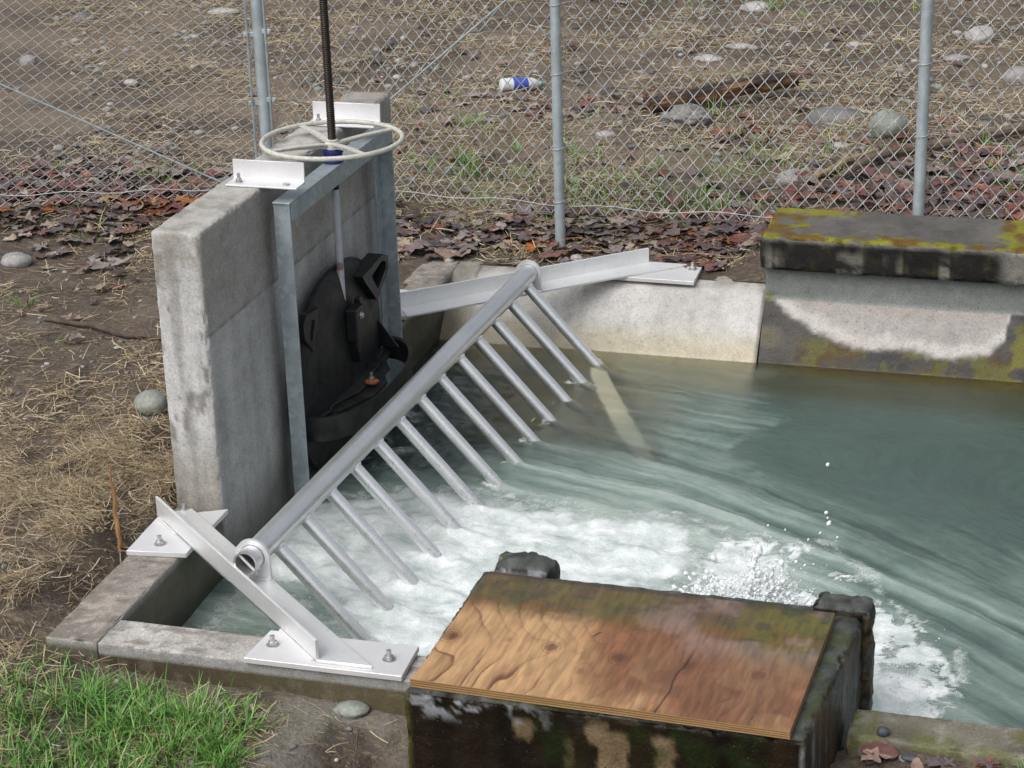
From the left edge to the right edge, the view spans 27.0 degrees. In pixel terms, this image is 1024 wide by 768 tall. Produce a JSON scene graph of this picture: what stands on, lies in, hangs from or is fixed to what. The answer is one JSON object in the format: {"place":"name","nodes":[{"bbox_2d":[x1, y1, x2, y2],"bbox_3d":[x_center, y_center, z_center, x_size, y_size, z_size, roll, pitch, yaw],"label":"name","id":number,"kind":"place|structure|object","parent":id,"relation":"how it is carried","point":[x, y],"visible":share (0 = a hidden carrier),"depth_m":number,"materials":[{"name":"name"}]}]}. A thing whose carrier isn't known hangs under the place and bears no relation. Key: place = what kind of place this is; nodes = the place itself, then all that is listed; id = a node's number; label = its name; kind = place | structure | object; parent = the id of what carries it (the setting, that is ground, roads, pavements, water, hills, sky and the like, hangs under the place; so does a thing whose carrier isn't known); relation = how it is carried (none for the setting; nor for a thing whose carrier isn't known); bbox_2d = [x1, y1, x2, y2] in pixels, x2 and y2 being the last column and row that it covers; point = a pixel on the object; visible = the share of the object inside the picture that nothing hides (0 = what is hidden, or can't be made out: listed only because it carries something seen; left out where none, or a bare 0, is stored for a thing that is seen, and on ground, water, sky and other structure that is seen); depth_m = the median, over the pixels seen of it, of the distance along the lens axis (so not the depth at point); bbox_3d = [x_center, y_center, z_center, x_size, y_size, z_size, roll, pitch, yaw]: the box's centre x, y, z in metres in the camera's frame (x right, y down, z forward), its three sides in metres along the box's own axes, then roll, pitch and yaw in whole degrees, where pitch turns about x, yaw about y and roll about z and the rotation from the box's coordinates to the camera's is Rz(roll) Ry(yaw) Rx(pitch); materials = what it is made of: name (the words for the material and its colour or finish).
{"place":"outdoors","nodes":[
{"label":"outdoors","id":0,"kind":"place"},
{"bbox_2d":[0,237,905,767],"bbox_3d":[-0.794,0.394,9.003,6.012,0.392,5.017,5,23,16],"label":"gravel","id":1,"kind":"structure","parent":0,"point":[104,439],"depth_m":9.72,"materials":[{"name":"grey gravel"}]},
{"bbox_2d":[0,0,1023,767],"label":"ground","id":2,"kind":"structure","parent":0,"point":[314,750],"depth_m":12.96,"materials":[{"name":"soil"}]},
{"bbox_2d":[0,252,31,267],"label":"stone","id":3,"kind":"object","parent":2,"relation":"on","point":[16,259],"visible":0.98,"depth_m":11.44,"materials":[{"name":"grey stone"}]},
{"bbox_2d":[19,55,36,65],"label":"stone","id":4,"kind":"object","parent":2,"relation":"on","point":[22,61],"visible":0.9,"depth_m":15.39,"materials":[{"name":"grey stone"}]},
{"bbox_2d":[71,12,88,20],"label":"stone","id":5,"kind":"object","parent":2,"relation":"on","point":[83,15],"visible":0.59,"depth_m":16.94,"materials":[{"name":"grey stone"}]},
{"bbox_2d":[0,400,180,676],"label":"hay","id":6,"kind":"object","parent":2,"relation":"on","point":[94,445],"visible":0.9,"depth_m":8.57,"materials":[{"name":"plant"}]},
{"bbox_2d":[109,466,121,551],"bbox_3d":[-1.530,0.529,8.245,0.024,0.454,0.041,-12,24,-24],"label":"stake","id":7,"kind":"object","parent":6,"relation":"in","point":[116,523],"visible":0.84,"depth_m":8.23,"materials":[{"name":"brown wood"}]},
{"bbox_2d":[43,317,160,339],"bbox_3d":[-1.997,-0.268,10.423,0.734,0.049,0.045,10,25,26],"label":"stick","id":8,"kind":"object","parent":2,"relation":"on","point":[114,332],"visible":0.94,"depth_m":10.41,"materials":[{"name":"brown wood"}]},
{"bbox_2d":[123,79,138,85],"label":"stone","id":9,"kind":"object","parent":2,"relation":"on","point":[127,82],"visible":0.94,"depth_m":14.69,"materials":[{"name":"grey stone"}]},
{"bbox_2d":[134,390,166,415],"bbox_3d":[-1.594,0.081,9.382,0.152,0.113,0.132,5,23,16],"label":"stone","id":10,"kind":"object","parent":2,"relation":"on","point":[147,402],"visible":0.99,"depth_m":9.34,"materials":[{"name":"grey stone"}]},
{"bbox_2d":[0,638,305,767],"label":"grass","id":11,"kind":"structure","parent":2,"relation":"on","point":[143,712],"depth_m":7.13,"materials":[{"name":"green plant"}]},
{"bbox_2d":[0,618,397,767],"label":"straw","id":12,"kind":"object","parent":2,"relation":"on","point":[171,719],"visible":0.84,"depth_m":7.17,"materials":[{"name":"plant"}]},
{"bbox_2d":[0,86,428,340],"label":"leaf litter","id":13,"kind":"object","parent":2,"relation":"on","point":[73,221],"visible":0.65,"depth_m":12.14,"materials":[{"name":"brown plant"}]},
{"bbox_2d":[0,209,442,664],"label":"straw","id":14,"kind":"object","parent":2,"relation":"on","point":[100,414],"visible":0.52,"depth_m":9.56,"materials":[{"name":"beige plant"}]},
{"bbox_2d":[207,8,239,14],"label":"stone","id":15,"kind":"object","parent":2,"relation":"on","point":[224,10],"visible":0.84,"depth_m":16.97,"materials":[{"name":"grey stone"}]},
{"bbox_2d":[333,700,369,718],"bbox_3d":[-0.548,1.110,7.266,0.128,0.053,0.081,-2,22,0],"label":"stone","id":16,"kind":"object","parent":2,"relation":"on","point":[350,709],"visible":1,"depth_m":7.24,"materials":[{"name":"grey stone"}]},
{"bbox_2d":[354,729,358,767],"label":"stick","id":17,"kind":"object","parent":2,"relation":"on","point":[356,749],"visible":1,"depth_m":7.11,"materials":[{"name":"brown wood"}]},
{"bbox_2d":[0,0,1023,248],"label":"chain link fence","id":18,"kind":"object","parent":2,"relation":"on","point":[258,34],"visible":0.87,"depth_m":11.13,"materials":[{"name":"metal"}]},
{"bbox_2d":[0,0,1023,272],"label":"straw","id":19,"kind":"object","parent":2,"relation":"on","point":[798,132],"visible":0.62,"depth_m":13.82,"materials":[{"name":"beige plant"}]},
{"bbox_2d":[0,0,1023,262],"bbox_3d":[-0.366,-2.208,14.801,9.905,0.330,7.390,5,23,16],"label":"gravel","id":20,"kind":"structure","parent":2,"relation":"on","point":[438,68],"depth_m":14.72,"materials":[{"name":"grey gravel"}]},
{"bbox_2d":[5,0,1023,351],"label":"grass","id":21,"kind":"structure","parent":2,"relation":"on","point":[517,148],"depth_m":12.40,"materials":[{"name":"green plant"}]},
{"bbox_2d":[499,77,543,90],"bbox_3d":[0.066,-2.035,14.422,0.312,0.107,0.095,-10,23,-20],"label":"plastic bottle","id":22,"kind":"object","parent":2,"relation":"on","point":[515,83],"visible":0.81,"depth_m":14.38,"materials":[{"name":"white plastic"}]},
{"bbox_2d":[570,254,582,260],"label":"stone","id":23,"kind":"object","parent":2,"relation":"on","point":[577,257],"visible":0.52,"depth_m":11.23,"materials":[{"name":"grey stone"}]},
{"bbox_2d":[172,0,1023,270],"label":"leaf litter","id":24,"kind":"object","parent":2,"relation":"on","point":[440,242],"visible":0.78,"depth_m":11.49,"materials":[{"name":"brown plant"}]},
{"bbox_2d":[802,148,878,184],"bbox_3d":[1.811,-1.198,11.750,0.050,0.093,0.685,18,29,41],"label":"branch","id":25,"kind":"object","parent":24,"relation":"on","point":[847,160],"visible":0.68,"depth_m":11.73,"materials":[{"name":"brown wood"}]},
{"bbox_2d":[595,130,614,137],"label":"stone","id":26,"kind":"object","parent":2,"relation":"on","point":[609,134],"visible":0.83,"depth_m":13.15,"materials":[{"name":"grey stone"}]},
{"bbox_2d":[659,103,712,129],"bbox_3d":[1.102,-1.670,13.407,0.350,0.213,0.237,0,22,5],"label":"stone","id":27,"kind":"object","parent":2,"relation":"on","point":[686,114],"visible":0.74,"depth_m":13.34,"materials":[{"name":"grey stone"}]},
{"bbox_2d":[693,54,723,61],"bbox_3d":[1.398,-2.316,15.168,0.225,0.065,0.124,2,22,10],"label":"stone","id":28,"kind":"object","parent":2,"relation":"on","point":[707,57],"visible":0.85,"depth_m":15.13,"materials":[{"name":"grey stone"}]},
{"bbox_2d":[646,71,798,116],"bbox_3d":[1.373,-1.895,13.800,1.046,0.114,0.118,-13,39,-16],"label":"log","id":29,"kind":"object","parent":2,"relation":"on","point":[786,81],"visible":0.79,"depth_m":13.76,"materials":[{"name":"brown wood"}]},
{"bbox_2d":[726,43,751,49],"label":"stone","id":30,"kind":"object","parent":2,"relation":"on","point":[732,46],"visible":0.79,"depth_m":15.42,"materials":[{"name":"grey stone"}]},
{"bbox_2d":[739,1,770,11],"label":"stone","id":31,"kind":"object","parent":2,"relation":"on","point":[752,5],"visible":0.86,"depth_m":16.57,"materials":[{"name":"grey stone"}]},
{"bbox_2d":[776,168,802,188],"bbox_3d":[1.576,-1.159,12.026,0.181,0.115,0.121,-6,22,-11],"label":"stone","id":32,"kind":"object","parent":2,"relation":"on","point":[790,174],"visible":0.44,"depth_m":11.98,"materials":[{"name":"grey stone"}]},
{"bbox_2d":[805,105,861,130],"bbox_3d":[2.002,-1.635,13.185,0.371,0.181,0.216,2,22,10],"label":"stone","id":33,"kind":"object","parent":2,"relation":"on","point":[814,116],"visible":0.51,"depth_m":13.12,"materials":[{"name":"grey stone"}]},
{"bbox_2d":[832,142,848,147],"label":"stone","id":34,"kind":"object","parent":2,"relation":"on","point":[836,144],"visible":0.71,"depth_m":12.26,"materials":[{"name":"grey stone"}]},
{"bbox_2d":[846,41,861,46],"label":"stone","id":35,"kind":"object","parent":2,"relation":"on","point":[851,43],"visible":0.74,"depth_m":15.34,"materials":[{"name":"grey stone"}]},
{"bbox_2d":[868,109,907,138],"bbox_3d":[2.223,-1.524,12.583,0.237,0.212,0.177,-4,22,-6],"label":"stone","id":36,"kind":"object","parent":2,"relation":"on","point":[887,120],"visible":0.81,"depth_m":12.52,"materials":[{"name":"grey stone"}]},
{"bbox_2d":[885,68,900,97],"bbox_3d":[2.500,-1.965,13.913,0.053,0.161,0.210,11,25,29],"label":"stick","id":37,"kind":"object","parent":2,"relation":"on","point":[898,87],"visible":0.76,"depth_m":13.95,"materials":[{"name":"brown wood"}]},
{"bbox_2d":[900,753,918,761],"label":"stone","id":38,"kind":"object","parent":2,"relation":"on","point":[907,757],"visible":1,"depth_m":6.70,"materials":[{"name":"stone"}]},
{"bbox_2d":[826,123,1023,185],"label":"branch","id":39,"kind":"object","parent":2,"relation":"on","point":[946,143],"visible":0.81,"depth_m":12.10,"materials":[{"name":"brown plant"}]},
{"bbox_2d":[857,741,1000,767],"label":"leaf litter","id":40,"kind":"object","parent":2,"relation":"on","point":[873,752],"visible":1,"depth_m":6.68,"materials":[{"name":"brown plant"}]},
{"bbox_2d":[943,54,970,61],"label":"stone","id":41,"kind":"object","parent":2,"relation":"on","point":[951,57],"visible":0.82,"depth_m":14.76,"materials":[{"name":"grey stone"}]},
{"bbox_2d":[964,26,994,44],"bbox_3d":[3.364,-2.503,15.339,0.216,0.154,0.194,-6,22,-11],"label":"stone","id":42,"kind":"object","parent":2,"relation":"on","point":[981,38],"visible":0.87,"depth_m":15.27,"materials":[{"name":"grey stone"}]},
{"bbox_2d":[1003,66,1023,84],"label":"stone","id":43,"kind":"object","parent":2,"relation":"on","point":[1010,73],"visible":0.68,"depth_m":14.07,"materials":[{"name":"grey stone"}]},
{"bbox_2d":[182,339,1023,728],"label":"water","id":44,"kind":"structure","parent":0,"point":[914,489],"depth_m":9.06,"materials":[{"name":"teal liquid"}]},
{"bbox_2d":[309,463,963,700],"bbox_3d":[0.421,0.418,8.108,2.816,0.897,1.229,12,26,31],"label":"water splash","id":45,"kind":"object","parent":44,"relation":"on","point":[769,595],"visible":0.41,"depth_m":7.46,"materials":[{"name":"white liquid"}]},
{"bbox_2d":[675,526,947,714],"bbox_3d":[1.024,0.810,7.471,0.981,0.607,0.502,5,23,16],"label":"water spray","id":46,"kind":"object","parent":44,"relation":"on","point":[807,604],"visible":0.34,"depth_m":7.47,"materials":[{"name":"white liquid"}]},
{"bbox_2d":[974,755,1023,767],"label":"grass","id":47,"kind":"structure","parent":0,"point":[1015,762],"depth_m":6.63,"materials":[{"name":"green plant"}]},
{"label":"channel bed","id":48,"kind":"structure","parent":0,"visible":0},
{"bbox_2d":[47,508,223,659],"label":"wall","id":49,"kind":"structure","parent":48,"relation":"on","point":[172,591],"depth_m":7.95,"materials":[{"name":"concrete"}]},
{"bbox_2d":[98,620,426,715],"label":"front curb","id":50,"kind":"structure","parent":48,"relation":"on","point":[150,649],"depth_m":7.42,"materials":[{"name":"concrete"}]},
{"bbox_2d":[126,496,418,680],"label":"support beam","id":51,"kind":"structure","parent":50,"relation":"on","point":[303,638],"depth_m":7.56,"materials":[{"name":"metal"}]},
{"bbox_2d":[233,264,601,640],"bbox_3d":[0.000,0.453,9.241,1.004,0.899,3.334,6,23,18],"label":"trash rack","id":52,"kind":"object","parent":51,"relation":"attached to","point":[284,523],"visible":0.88,"depth_m":9.04,"materials":[{"name":"metal"}]},
{"bbox_2d":[151,92,390,546],"bbox_3d":[-0.947,-0.021,9.445,0.206,2.062,2.198,5,23,16],"label":"concrete headwall","id":53,"kind":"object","parent":48,"relation":"on","point":[216,271],"visible":0.37,"depth_m":8.54,"materials":[{"name":"grey concrete"}]},
{"bbox_2d":[225,159,304,189],"bbox_3d":[-1.002,-0.849,8.621,0.312,0.088,0.100,5,23,16],"label":"angle bracket","id":54,"kind":"object","parent":53,"relation":"on","point":[269,174],"visible":1,"depth_m":8.64,"materials":[{"name":"metal"}]},
{"bbox_2d":[259,0,411,494],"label":"sluice gate","id":55,"kind":"structure","parent":53,"relation":"attached to","point":[343,367],"depth_m":9.22,"materials":[{"name":"metal"}]},
{"bbox_2d":[311,101,380,128],"bbox_3d":[-0.752,-1.197,9.469,0.320,0.088,0.100,5,23,16],"label":"angle bracket","id":56,"kind":"object","parent":53,"relation":"on","point":[360,111],"visible":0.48,"depth_m":9.49,"materials":[{"name":"metal"}]},
{"bbox_2d":[401,258,459,367],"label":"wall","id":57,"kind":"structure","parent":48,"relation":"on","point":[421,335],"depth_m":10.94,"materials":[{"name":"concrete"}]},
{"bbox_2d":[400,248,701,319],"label":"support beam","id":58,"kind":"structure","parent":57,"relation":"on","point":[634,265],"depth_m":10.82,"materials":[{"name":"metal"}]},
{"bbox_2d":[440,258,765,362],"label":"apron wall","id":59,"kind":"structure","parent":48,"relation":"on","point":[721,318],"depth_m":10.82,"materials":[{"name":"concrete"}]},
{"bbox_2d":[404,551,875,767],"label":"concrete box","id":60,"kind":"object","parent":48,"relation":"on","point":[445,729],"visible":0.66,"depth_m":6.65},
{"bbox_2d":[410,571,834,739],"bbox_3d":[0.373,0.855,6.868,1.209,0.030,0.772,5,23,17],"label":"plywood sheet","id":61,"kind":"object","parent":60,"relation":"on","point":[732,666],"visible":1,"depth_m":6.81,"materials":[{"name":"brown wood"}]},
{"bbox_2d":[758,269,1023,382],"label":"mossy abutment","id":62,"kind":"object","parent":48,"relation":"on","point":[941,328],"visible":0.31,"depth_m":10.45,"materials":[{"name":"concrete"}]},
{"bbox_2d":[760,208,1023,284],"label":"coping slab","id":63,"kind":"structure","parent":62,"relation":"on","point":[957,249],"depth_m":10.41,"materials":[{"name":"concrete"}]},
{"bbox_2d":[846,709,1023,766],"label":"curb","id":64,"kind":"structure","parent":48,"relation":"on","point":[966,742],"depth_m":6.78,"materials":[{"name":"concrete"}]},
{"bbox_2d":[877,726,889,736],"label":"stone","id":65,"kind":"object","parent":64,"relation":"on","point":[883,731],"visible":1,"depth_m":6.78,"materials":[{"name":"stone"}]}
]}

